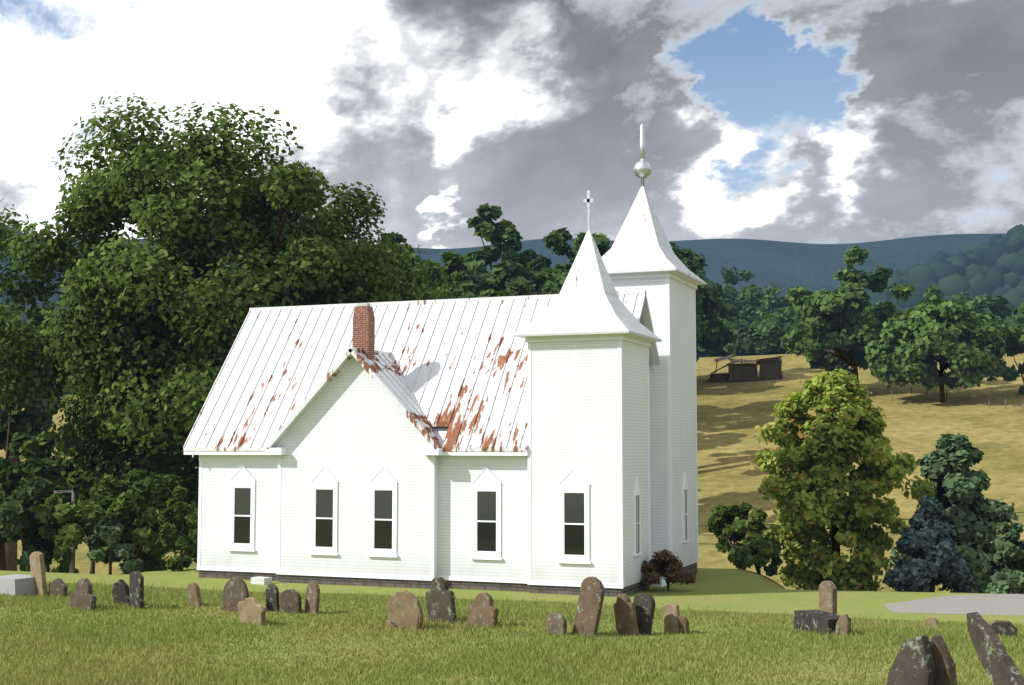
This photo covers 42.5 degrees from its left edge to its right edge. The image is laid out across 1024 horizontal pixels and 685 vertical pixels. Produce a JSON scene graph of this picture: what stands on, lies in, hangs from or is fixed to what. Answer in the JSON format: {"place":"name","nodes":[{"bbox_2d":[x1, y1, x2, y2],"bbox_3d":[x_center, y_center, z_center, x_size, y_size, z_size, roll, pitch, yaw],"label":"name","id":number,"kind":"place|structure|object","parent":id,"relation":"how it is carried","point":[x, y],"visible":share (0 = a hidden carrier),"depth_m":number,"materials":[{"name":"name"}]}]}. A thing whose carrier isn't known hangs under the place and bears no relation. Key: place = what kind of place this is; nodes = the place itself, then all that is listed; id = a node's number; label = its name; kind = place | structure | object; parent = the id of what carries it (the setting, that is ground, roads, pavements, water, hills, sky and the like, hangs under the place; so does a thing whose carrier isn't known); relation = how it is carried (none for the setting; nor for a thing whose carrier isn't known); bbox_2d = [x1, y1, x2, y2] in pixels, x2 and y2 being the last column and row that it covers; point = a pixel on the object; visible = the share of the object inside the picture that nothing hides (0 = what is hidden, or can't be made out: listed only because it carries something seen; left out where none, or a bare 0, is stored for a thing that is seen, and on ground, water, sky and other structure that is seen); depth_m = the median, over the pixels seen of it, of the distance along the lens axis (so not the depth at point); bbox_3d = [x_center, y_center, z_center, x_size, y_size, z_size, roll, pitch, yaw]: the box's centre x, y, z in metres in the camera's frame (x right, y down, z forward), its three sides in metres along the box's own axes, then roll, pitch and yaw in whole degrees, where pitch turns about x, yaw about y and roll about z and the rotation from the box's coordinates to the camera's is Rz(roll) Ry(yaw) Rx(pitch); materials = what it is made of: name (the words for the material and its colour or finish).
{"place":"outdoors","nodes":[
{"label":"outdoors","id":0,"kind":"place"},
{"bbox_2d":[0,233,1023,684],"bbox_3d":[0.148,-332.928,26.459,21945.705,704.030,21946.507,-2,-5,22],"label":"ground","id":1,"kind":"structure","parent":0,"point":[988,419],"depth_m":136.95,"materials":[{"name":"plant"}]},
{"bbox_2d":[0,383,34,570],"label":"tree","id":2,"kind":"object","parent":1,"relation":"on","point":[10,417],"visible":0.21,"depth_m":76.59,"materials":[{"name":"green plant"}]},
{"bbox_2d":[0,574,34,596],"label":"stone block","id":3,"kind":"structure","parent":1,"relation":"on","point":[16,584],"depth_m":24.37,"materials":[{"name":"grey"}]},
{"bbox_2d":[0,461,34,546],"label":"tree","id":4,"kind":"object","parent":1,"relation":"on","point":[18,479],"visible":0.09,"depth_m":66.34,"materials":[{"name":"green plant"}]},
{"bbox_2d":[0,305,71,570],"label":"tree","id":5,"kind":"object","parent":1,"relation":"on","point":[31,425],"visible":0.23,"depth_m":102.63,"materials":[{"name":"green plant"}]},
{"bbox_2d":[29,551,46,596],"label":"gravestone","id":6,"kind":"object","parent":1,"relation":"on","point":[37,565],"visible":0.76,"depth_m":24.36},
{"bbox_2d":[0,456,82,571],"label":"tree","id":7,"kind":"object","parent":1,"relation":"on","point":[42,480],"visible":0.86,"depth_m":58.65,"materials":[{"name":"green plant"}]},
{"bbox_2d":[7,475,85,571],"bbox_3d":[-21.583,9.125,61.671,3.420,6.109,3.663,-1,-5,10],"label":"tree","id":8,"kind":"object","parent":1,"relation":"on","point":[30,524],"visible":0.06,"depth_m":60.54,"materials":[{"name":"green plant"}]},
{"bbox_2d":[18,430,91,572],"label":"tree","id":9,"kind":"object","parent":1,"relation":"on","point":[40,446],"visible":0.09,"depth_m":70.33,"materials":[{"name":"green plant"}]},
{"bbox_2d":[49,578,67,597],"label":"gravestone","id":10,"kind":"object","parent":1,"relation":"on","point":[58,586],"visible":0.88,"depth_m":24.16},
{"bbox_2d":[54,487,89,572],"bbox_3d":[-19.274,8.653,57.806,1.801,4.959,0.240,0,-4,-1],"label":"utility pole","id":11,"kind":"object","parent":1,"relation":"on","point":[72,565],"visible":0.36,"depth_m":57.70,"materials":[{"name":"grey wood"}]},
{"bbox_2d":[59,491,1023,544],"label":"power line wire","id":12,"kind":"object","parent":11,"relation":"attached to","point":[733,544],"visible":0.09,"depth_m":56.14,"materials":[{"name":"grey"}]},
{"bbox_2d":[69,578,96,610],"bbox_3d":[-7.255,4.341,22.270,0.720,0.704,0.096,-1,-7,42],"label":"gravestone","id":13,"kind":"object","parent":1,"relation":"on","point":[83,596],"visible":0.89,"depth_m":22.20,"materials":[{"name":"stone"}]},
{"bbox_2d":[43,469,147,573],"bbox_3d":[-18.051,8.325,57.653,4.400,5.541,4.176,3,-6,-37],"label":"tree","id":14,"kind":"object","parent":1,"relation":"on","point":[87,509],"visible":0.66,"depth_m":56.92,"materials":[{"name":"green plant"}]},
{"bbox_2d":[85,512,142,574],"bbox_3d":[-16.309,8.432,53.644,2.053,2.984,1.984,-3,-6,38],"label":"tree","id":15,"kind":"object","parent":1,"relation":"on","point":[108,529],"visible":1,"depth_m":53.50,"materials":[{"name":"green plant"}]},
{"bbox_2d":[73,435,161,574],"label":"tree","id":16,"kind":"object","parent":1,"relation":"on","point":[148,555],"visible":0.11,"depth_m":68.69,"materials":[{"name":"green plant"}]},
{"bbox_2d":[112,579,129,605],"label":"gravestone","id":17,"kind":"object","parent":1,"relation":"on","point":[120,591],"visible":0.66,"depth_m":22.96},
{"bbox_2d":[129,571,143,608],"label":"gravestone","id":18,"kind":"object","parent":1,"relation":"on","point":[136,580],"visible":0.76,"depth_m":22.42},
{"bbox_2d":[97,468,181,572],"bbox_3d":[-15.731,7.993,55.711,3.333,5.340,3.507,2,-5,-23],"label":"tree","id":19,"kind":"object","parent":1,"relation":"on","point":[151,489],"visible":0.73,"depth_m":55.12,"materials":[{"name":"green plant"}]},
{"bbox_2d":[157,486,197,570],"bbox_3d":[-12.342,7.095,49.229,1.887,3.473,1.793,-2,-5,22],"label":"bush","id":20,"kind":"object","parent":1,"relation":"on","point":[186,544],"visible":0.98,"depth_m":49.05,"materials":[{"name":"green plant"}]},
{"bbox_2d":[187,582,201,606],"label":"gravestone","id":21,"kind":"object","parent":1,"relation":"on","point":[193,593],"visible":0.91,"depth_m":23.00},
{"bbox_2d":[0,92,459,562],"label":"oak tree","id":22,"kind":"object","parent":1,"relation":"on","point":[144,375],"visible":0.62,"depth_m":61.12,"materials":[{"name":"green plant"}]},
{"bbox_2d":[220,578,248,611],"bbox_3d":[-4.677,4.349,22.251,0.692,0.750,0.072,0,-7,39],"label":"gravestone","id":23,"kind":"object","parent":1,"relation":"on","point":[235,591],"visible":0.68,"depth_m":22.23,"materials":[{"name":"stone"}]},
{"bbox_2d":[237,597,266,625],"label":"gravestone","id":24,"kind":"object","parent":1,"relation":"on","point":[252,609],"visible":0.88,"depth_m":20.26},
{"bbox_2d":[251,576,271,584],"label":"stone block","id":25,"kind":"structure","parent":1,"relation":"on","point":[259,580],"depth_m":44.81,"materials":[{"name":"grey"}]},
{"bbox_2d":[265,584,279,611],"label":"gravestone","id":26,"kind":"object","parent":1,"relation":"on","point":[272,593],"visible":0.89,"depth_m":22.26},
{"bbox_2d":[280,589,301,613],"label":"gravestone","id":27,"kind":"object","parent":1,"relation":"on","point":[290,600],"visible":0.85,"depth_m":22.02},
{"bbox_2d":[305,582,319,614],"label":"gravestone","id":28,"kind":"object","parent":1,"relation":"on","point":[312,601],"visible":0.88,"depth_m":21.92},
{"bbox_2d":[386,231,414,258],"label":"tree","id":29,"kind":"object","parent":1,"relation":"on","point":[399,240],"visible":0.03,"depth_m":193.46,"materials":[{"name":"green plant"}]},
{"bbox_2d":[385,590,422,629],"bbox_3d":[-1.605,4.111,19.793,0.747,0.790,0.074,9,11,37],"label":"gravestone","id":30,"kind":"object","parent":1,"relation":"on","point":[404,607],"visible":0.81,"depth_m":19.74,"materials":[{"name":"stone"}]},
{"bbox_2d":[403,251,429,287],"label":"tree","id":31,"kind":"object","parent":1,"relation":"on","point":[413,259],"visible":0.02,"depth_m":154.98,"materials":[{"name":"green plant"}]},
{"bbox_2d":[402,260,439,299],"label":"tree","id":32,"kind":"object","parent":1,"relation":"on","point":[434,263],"visible":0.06,"depth_m":151.82,"materials":[{"name":"green plant"}]},
{"bbox_2d":[413,255,442,285],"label":"tree","id":33,"kind":"object","parent":1,"relation":"on","point":[437,274],"visible":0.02,"depth_m":167.67,"materials":[{"name":"green plant"}]},
{"bbox_2d":[417,289,455,299],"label":"tree","id":34,"kind":"object","parent":1,"relation":"on","point":[448,291],"visible":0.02,"depth_m":121.65,"materials":[{"name":"green plant"}]},
{"bbox_2d":[425,577,456,623],"bbox_3d":[-1.128,4.160,20.826,0.087,0.892,0.627,0,-8,-44],"label":"gravestone","id":35,"kind":"object","parent":1,"relation":"on","point":[440,601],"visible":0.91,"depth_m":20.76,"materials":[{"name":"stone"}]},
{"bbox_2d":[183,123,705,596],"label":"church","id":36,"kind":"structure","parent":1,"relation":"on","point":[545,444],"depth_m":44.69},
{"bbox_2d":[427,253,463,286],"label":"tree","id":37,"kind":"object","parent":1,"relation":"on","point":[439,284],"visible":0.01,"depth_m":193.75,"materials":[{"name":"green plant"}]},
{"bbox_2d":[413,251,479,298],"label":"tree","id":38,"kind":"object","parent":1,"relation":"on","point":[457,269],"visible":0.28,"depth_m":142.15,"materials":[{"name":"green plant"}]},
{"bbox_2d":[459,292,478,297],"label":"tree","id":39,"kind":"object","parent":1,"relation":"on","point":[469,295],"depth_m":124.40,"materials":[{"name":"green plant"}]},
{"bbox_2d":[467,592,498,627],"bbox_3d":[-0.447,4.190,20.200,0.559,0.704,0.103,1,-5,42],"label":"gravestone","id":40,"kind":"object","parent":1,"relation":"on","point":[482,609],"visible":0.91,"depth_m":20.15,"materials":[{"name":"stone"}]},
{"bbox_2d":[472,270,503,290],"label":"tree","id":41,"kind":"object","parent":1,"relation":"on","point":[494,281],"visible":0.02,"depth_m":164.61,"materials":[{"name":"green plant"}]},
{"bbox_2d":[463,203,523,285],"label":"tree","id":42,"kind":"object","parent":1,"relation":"on","point":[488,229],"visible":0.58,"depth_m":167.74,"materials":[{"name":"green plant"}]},
{"bbox_2d":[478,281,530,297],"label":"tree","id":43,"kind":"object","parent":1,"relation":"on","point":[520,288],"visible":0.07,"depth_m":111.62,"materials":[{"name":"green plant"}]},
{"bbox_2d":[472,259,544,294],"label":"tree","id":44,"kind":"object","parent":1,"relation":"on","point":[505,275],"visible":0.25,"depth_m":144.61,"materials":[{"name":"green plant"}]},
{"bbox_2d":[0,573,1023,684],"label":"lawn grass blades","id":45,"kind":"object","parent":1,"relation":"on","point":[601,653],"depth_m":17.29,"materials":[{"name":"plant"}]},
{"bbox_2d":[0,224,1023,394],"bbox_3d":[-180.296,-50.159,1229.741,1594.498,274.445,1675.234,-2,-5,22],"label":"forest hill trees","id":46,"kind":"object","parent":1,"relation":"on","point":[1001,272],"visible":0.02,"depth_m":804.96,"materials":[{"name":"green plant"}]},
{"bbox_2d":[511,291,546,295],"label":"tree","id":47,"kind":"object","parent":1,"relation":"on","point":[530,292],"depth_m":115.27,"materials":[{"name":"green plant"}]},
{"bbox_2d":[518,249,551,274],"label":"tree","id":48,"kind":"object","parent":1,"relation":"on","point":[526,256],"visible":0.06,"depth_m":170.26,"materials":[{"name":"green plant"}]},
{"bbox_2d":[537,267,562,294],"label":"tree","id":49,"kind":"object","parent":1,"relation":"on","point":[551,279],"visible":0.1,"depth_m":145.94,"materials":[{"name":"green plant"}]},
{"bbox_2d":[527,227,579,284],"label":"tree","id":50,"kind":"object","parent":1,"relation":"on","point":[556,241],"visible":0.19,"depth_m":158.25,"materials":[{"name":"green plant"}]},
{"bbox_2d":[547,612,566,634],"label":"gravestone","id":51,"kind":"object","parent":1,"relation":"on","point":[556,621],"visible":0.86,"depth_m":19.07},
{"bbox_2d":[572,577,604,636],"bbox_3d":[1.099,3.896,18.969,0.079,1.057,0.461,7,5,-38],"label":"gravestone","id":52,"kind":"object","parent":1,"relation":"on","point":[589,605],"visible":0.87,"depth_m":18.91,"materials":[{"name":"stone"}]},
{"bbox_2d":[571,231,609,256],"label":"tree","id":53,"kind":"object","parent":1,"relation":"on","point":[602,241],"visible":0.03,"depth_m":135.06,"materials":[{"name":"green plant"}]},
{"bbox_2d":[613,594,637,635],"bbox_3d":[1.652,4.030,19.054,0.095,0.781,0.366,-1,-8,-44],"label":"gravestone","id":54,"kind":"object","parent":1,"relation":"on","point":[625,615],"visible":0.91,"depth_m":19.00,"materials":[{"name":"stone"}]},
{"bbox_2d":[633,593,655,634],"bbox_3d":[1.888,4.045,19.168,0.331,0.785,0.108,5,-6,37],"label":"gravestone","id":55,"kind":"object","parent":1,"relation":"on","point":[645,604],"visible":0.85,"depth_m":19.10,"materials":[{"name":"stone"}]},
{"bbox_2d":[641,549,697,590],"bbox_3d":[5.052,7.626,43.043,1.840,1.791,1.846,-2,-5,22],"label":"bush","id":56,"kind":"object","parent":1,"relation":"on","point":[670,564],"depth_m":42.83,"materials":[{"name":"plant"}]},
{"bbox_2d":[662,603,679,633],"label":"gravestone","id":57,"kind":"object","parent":1,"relation":"on","point":[671,612],"visible":0.76,"depth_m":19.33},
{"bbox_2d":[678,616,688,633],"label":"gravestone","id":58,"kind":"object","parent":1,"relation":"on","point":[683,623],"visible":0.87,"depth_m":19.21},
{"bbox_2d":[672,248,702,339],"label":"tree","id":59,"kind":"object","parent":1,"relation":"on","point":[698,299],"depth_m":135.58,"materials":[{"name":"green plant"}]},
{"bbox_2d":[669,241,725,340],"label":"tree","id":60,"kind":"object","parent":1,"relation":"on","point":[708,326],"visible":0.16,"depth_m":171.77,"materials":[{"name":"green plant"}]},
{"bbox_2d":[696,273,714,285],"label":"tree","id":61,"kind":"object","parent":1,"relation":"on","point":[702,278],"visible":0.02,"depth_m":347.95,"materials":[{"name":"green plant"}]},
{"bbox_2d":[697,269,731,302],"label":"tree","id":62,"kind":"object","parent":1,"relation":"on","point":[726,294],"visible":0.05,"depth_m":361.45,"materials":[{"name":"green plant"}]},
{"bbox_2d":[692,251,737,361],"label":"tree","id":63,"kind":"object","parent":1,"relation":"on","point":[725,338],"visible":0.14,"depth_m":204.09,"materials":[{"name":"green plant"}]},
{"bbox_2d":[696,316,743,356],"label":"pasture tree","id":64,"kind":"object","parent":1,"relation":"on","point":[735,320],"visible":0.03,"depth_m":263.34,"materials":[{"name":"green plant"}]},
{"bbox_2d":[698,318,746,356],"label":"pasture tree","id":65,"kind":"object","parent":1,"relation":"on","point":[725,323],"visible":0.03,"depth_m":262.33,"materials":[{"name":"green plant"}]},
{"bbox_2d":[696,310,755,356],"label":"tree","id":66,"kind":"object","parent":1,"relation":"on","point":[742,312],"visible":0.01,"depth_m":346.96,"materials":[{"name":"green plant"}]},
{"bbox_2d":[702,282,751,319],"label":"tree","id":67,"kind":"object","parent":1,"relation":"on","point":[733,302],"visible":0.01,"depth_m":334.12,"materials":[{"name":"green plant"}]},
{"bbox_2d":[706,304,753,356],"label":"pasture tree","id":68,"kind":"object","parent":1,"relation":"on","point":[733,311],"visible":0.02,"depth_m":309.62,"materials":[{"name":"green plant"}]},
{"bbox_2d":[722,286,740,310],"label":"tree","id":69,"kind":"object","parent":1,"relation":"on","point":[734,290],"visible":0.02,"depth_m":374.25,"materials":[{"name":"green plant"}]},
{"bbox_2d":[707,501,769,568],"bbox_3d":[9.394,8.246,54.796,2.816,3.246,2.851,-2,-5,22],"label":"tree","id":70,"kind":"object","parent":1,"relation":"on","point":[738,526],"visible":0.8,"depth_m":54.78,"materials":[{"name":"green plant"}]},
{"bbox_2d":[720,266,760,316],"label":"tree","id":71,"kind":"object","parent":1,"relation":"on","point":[729,278],"visible":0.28,"depth_m":371.51,"materials":[{"name":"green plant"}]},
{"bbox_2d":[708,359,781,381],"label":"barn ruin timber","id":72,"kind":"object","parent":1,"relation":"on","point":[770,369],"visible":0.95,"depth_m":204.26,"materials":[{"name":"wood"}]},
{"bbox_2d":[705,354,781,376],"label":"shed roof","id":73,"kind":"structure","parent":72,"relation":"on","point":[729,357],"depth_m":206.37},
{"bbox_2d":[739,304,769,317],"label":"tree","id":74,"kind":"object","parent":1,"relation":"on","point":[752,310],"visible":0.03,"depth_m":351.96,"materials":[{"name":"green plant"}]},
{"bbox_2d":[727,534,783,576],"bbox_3d":[9.757,8.710,52.785,2.110,1.959,2.228,-2,-5,22],"label":"bush","id":75,"kind":"object","parent":1,"relation":"on","point":[759,551],"visible":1,"depth_m":52.30,"materials":[{"name":"green plant"}]},
{"bbox_2d":[723,313,798,355],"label":"pasture tree","id":76,"kind":"object","parent":1,"relation":"on","point":[772,332],"visible":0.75,"depth_m":246.31,"materials":[{"name":"green plant"}]},
{"bbox_2d":[748,321,788,354],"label":"pasture tree","id":77,"kind":"object","parent":1,"relation":"on","point":[777,349],"visible":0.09,"depth_m":247.68,"materials":[{"name":"green plant"}]},
{"bbox_2d":[753,309,786,321],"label":"pasture tree","id":78,"kind":"object","parent":1,"relation":"on","point":[759,316],"visible":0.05,"depth_m":308.98,"materials":[{"name":"green plant"}]},
{"bbox_2d":[736,282,805,315],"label":"tree","id":79,"kind":"object","parent":1,"relation":"on","point":[769,299],"visible":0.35,"depth_m":360.44,"materials":[{"name":"green plant"}]},
{"bbox_2d":[751,310,803,351],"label":"pasture tree","id":80,"kind":"object","parent":1,"relation":"on","point":[794,318],"visible":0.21,"depth_m":247.81,"materials":[{"name":"green plant"}]},
{"bbox_2d":[783,307,798,313],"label":"pasture tree","id":81,"kind":"object","parent":1,"relation":"on","point":[787,310],"visible":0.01,"depth_m":326.58,"materials":[{"name":"green plant"}]},
{"bbox_2d":[794,609,850,635],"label":"grave plinth","id":82,"kind":"structure","parent":1,"relation":"on","point":[813,620],"depth_m":19.41,"materials":[{"name":"stone"}]},
{"bbox_2d":[819,581,836,613],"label":"gravestone","id":83,"kind":"object","parent":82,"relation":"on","point":[827,596],"visible":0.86,"depth_m":21.56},
{"bbox_2d":[749,369,935,590],"bbox_3d":[13.354,6.391,54.252,6.805,10.714,7.081,-4,-6,41],"label":"poplar tree","id":84,"kind":"object","parent":1,"relation":"on","point":[813,457],"visible":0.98,"depth_m":53.29,"materials":[{"name":"green plant"}]},
{"bbox_2d":[835,614,850,637],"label":"gravestone","id":85,"kind":"object","parent":1,"relation":"on","point":[843,621],"visible":0.66,"depth_m":18.92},
{"bbox_2d":[780,245,915,386],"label":"tree","id":86,"kind":"object","parent":1,"relation":"on","point":[828,342],"depth_m":179.99,"materials":[{"name":"green plant"}]},
{"bbox_2d":[782,371,1022,412],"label":"fence posts","id":87,"kind":"object","parent":1,"relation":"on","point":[926,394],"visible":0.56,"depth_m":171.73,"materials":[{"name":"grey wood"}]},
{"bbox_2d":[886,635,935,684],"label":"gravestone","id":88,"kind":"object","parent":1,"relation":"on","point":[913,663],"depth_m":10.37,"materials":[{"name":"stone"}]},
{"bbox_2d":[882,496,980,592],"bbox_3d":[16.706,8.567,51.681,3.932,5.079,2.984,0,-4,-3],"label":"blue spruce","id":89,"kind":"object","parent":1,"relation":"on","point":[930,542],"visible":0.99,"depth_m":51.30,"materials":[{"name":"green plant"}]},
{"bbox_2d":[923,617,939,627],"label":"gravestone","id":90,"kind":"object","parent":1,"relation":"on","point":[931,620],"visible":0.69,"depth_m":30.80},
{"bbox_2d":[864,294,1008,401],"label":"tree","id":91,"kind":"object","parent":1,"relation":"on","point":[926,333],"depth_m":167.15,"materials":[{"name":"green plant"}]},
{"bbox_2d":[913,284,969,308],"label":"pasture tree","id":92,"kind":"object","parent":1,"relation":"on","point":[933,289],"visible":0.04,"depth_m":325.19,"materials":[{"name":"green plant"}]},
{"bbox_2d":[929,634,957,684],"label":"gravestone","id":93,"kind":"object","parent":1,"relation":"on","point":[945,671],"depth_m":10.41,"materials":[{"name":"stone"}]},
{"bbox_2d":[887,433,1023,593],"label":"tree","id":94,"kind":"object","parent":1,"relation":"on","point":[958,491],"visible":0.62,"depth_m":57.58,"materials":[{"name":"green plant"}]},
{"bbox_2d":[951,292,984,313],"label":"pasture tree","id":95,"kind":"object","parent":1,"relation":"on","point":[961,295],"visible":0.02,"depth_m":332.68,"materials":[{"name":"green plant"}]},
{"bbox_2d":[962,295,1012,318],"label":"pasture tree","id":96,"kind":"object","parent":1,"relation":"on","point":[995,305],"visible":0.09,"depth_m":322.02,"materials":[{"name":"green plant"}]},
{"bbox_2d":[967,612,1023,684],"bbox_3d":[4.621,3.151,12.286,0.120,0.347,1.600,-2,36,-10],"label":"gravestone","id":97,"kind":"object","parent":1,"relation":"on","point":[998,664],"depth_m":12.46,"materials":[{"name":"stone"}]},
{"bbox_2d":[975,521,1023,593],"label":"tree","id":98,"kind":"object","parent":1,"relation":"on","point":[1007,549],"visible":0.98,"depth_m":49.38,"materials":[{"name":"green plant"}]},
{"bbox_2d":[976,318,1023,329],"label":"pasture tree","id":99,"kind":"object","parent":1,"relation":"on","point":[1007,324],"visible":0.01,"depth_m":258.51,"materials":[{"name":"green plant"}]},
{"bbox_2d":[989,620,1016,637],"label":"gravestone","id":100,"kind":"object","parent":1,"relation":"on","point":[1004,628],"visible":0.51,"depth_m":19.26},
{"bbox_2d":[1001,327,1023,394],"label":"tree","id":101,"kind":"object","parent":1,"relation":"on","point":[1014,345],"depth_m":171.37,"materials":[{"name":"green plant"}]},
{"bbox_2d":[1002,324,1023,343],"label":"pasture tree","id":102,"kind":"object","parent":1,"relation":"on","point":[1018,326],"visible":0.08,"depth_m":244.13,"materials":[{"name":"green plant"}]},
{"bbox_2d":[1003,302,1023,325],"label":"pasture tree","id":103,"kind":"object","parent":1,"relation":"on","point":[1017,315],"visible":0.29,"depth_m":298.35,"materials":[{"name":"green plant"}]},
{"bbox_2d":[0,0,1023,248],"label":"sky","id":104,"kind":"structure","parent":0,"point":[797,121],"materials":[{"name":"white"}]},
{"bbox_2d":[883,594,1023,614],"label":"gravel path","id":105,"kind":"structure","parent":0,"point":[1001,604],"depth_m":38.70,"materials":[{"name":"gravel"}]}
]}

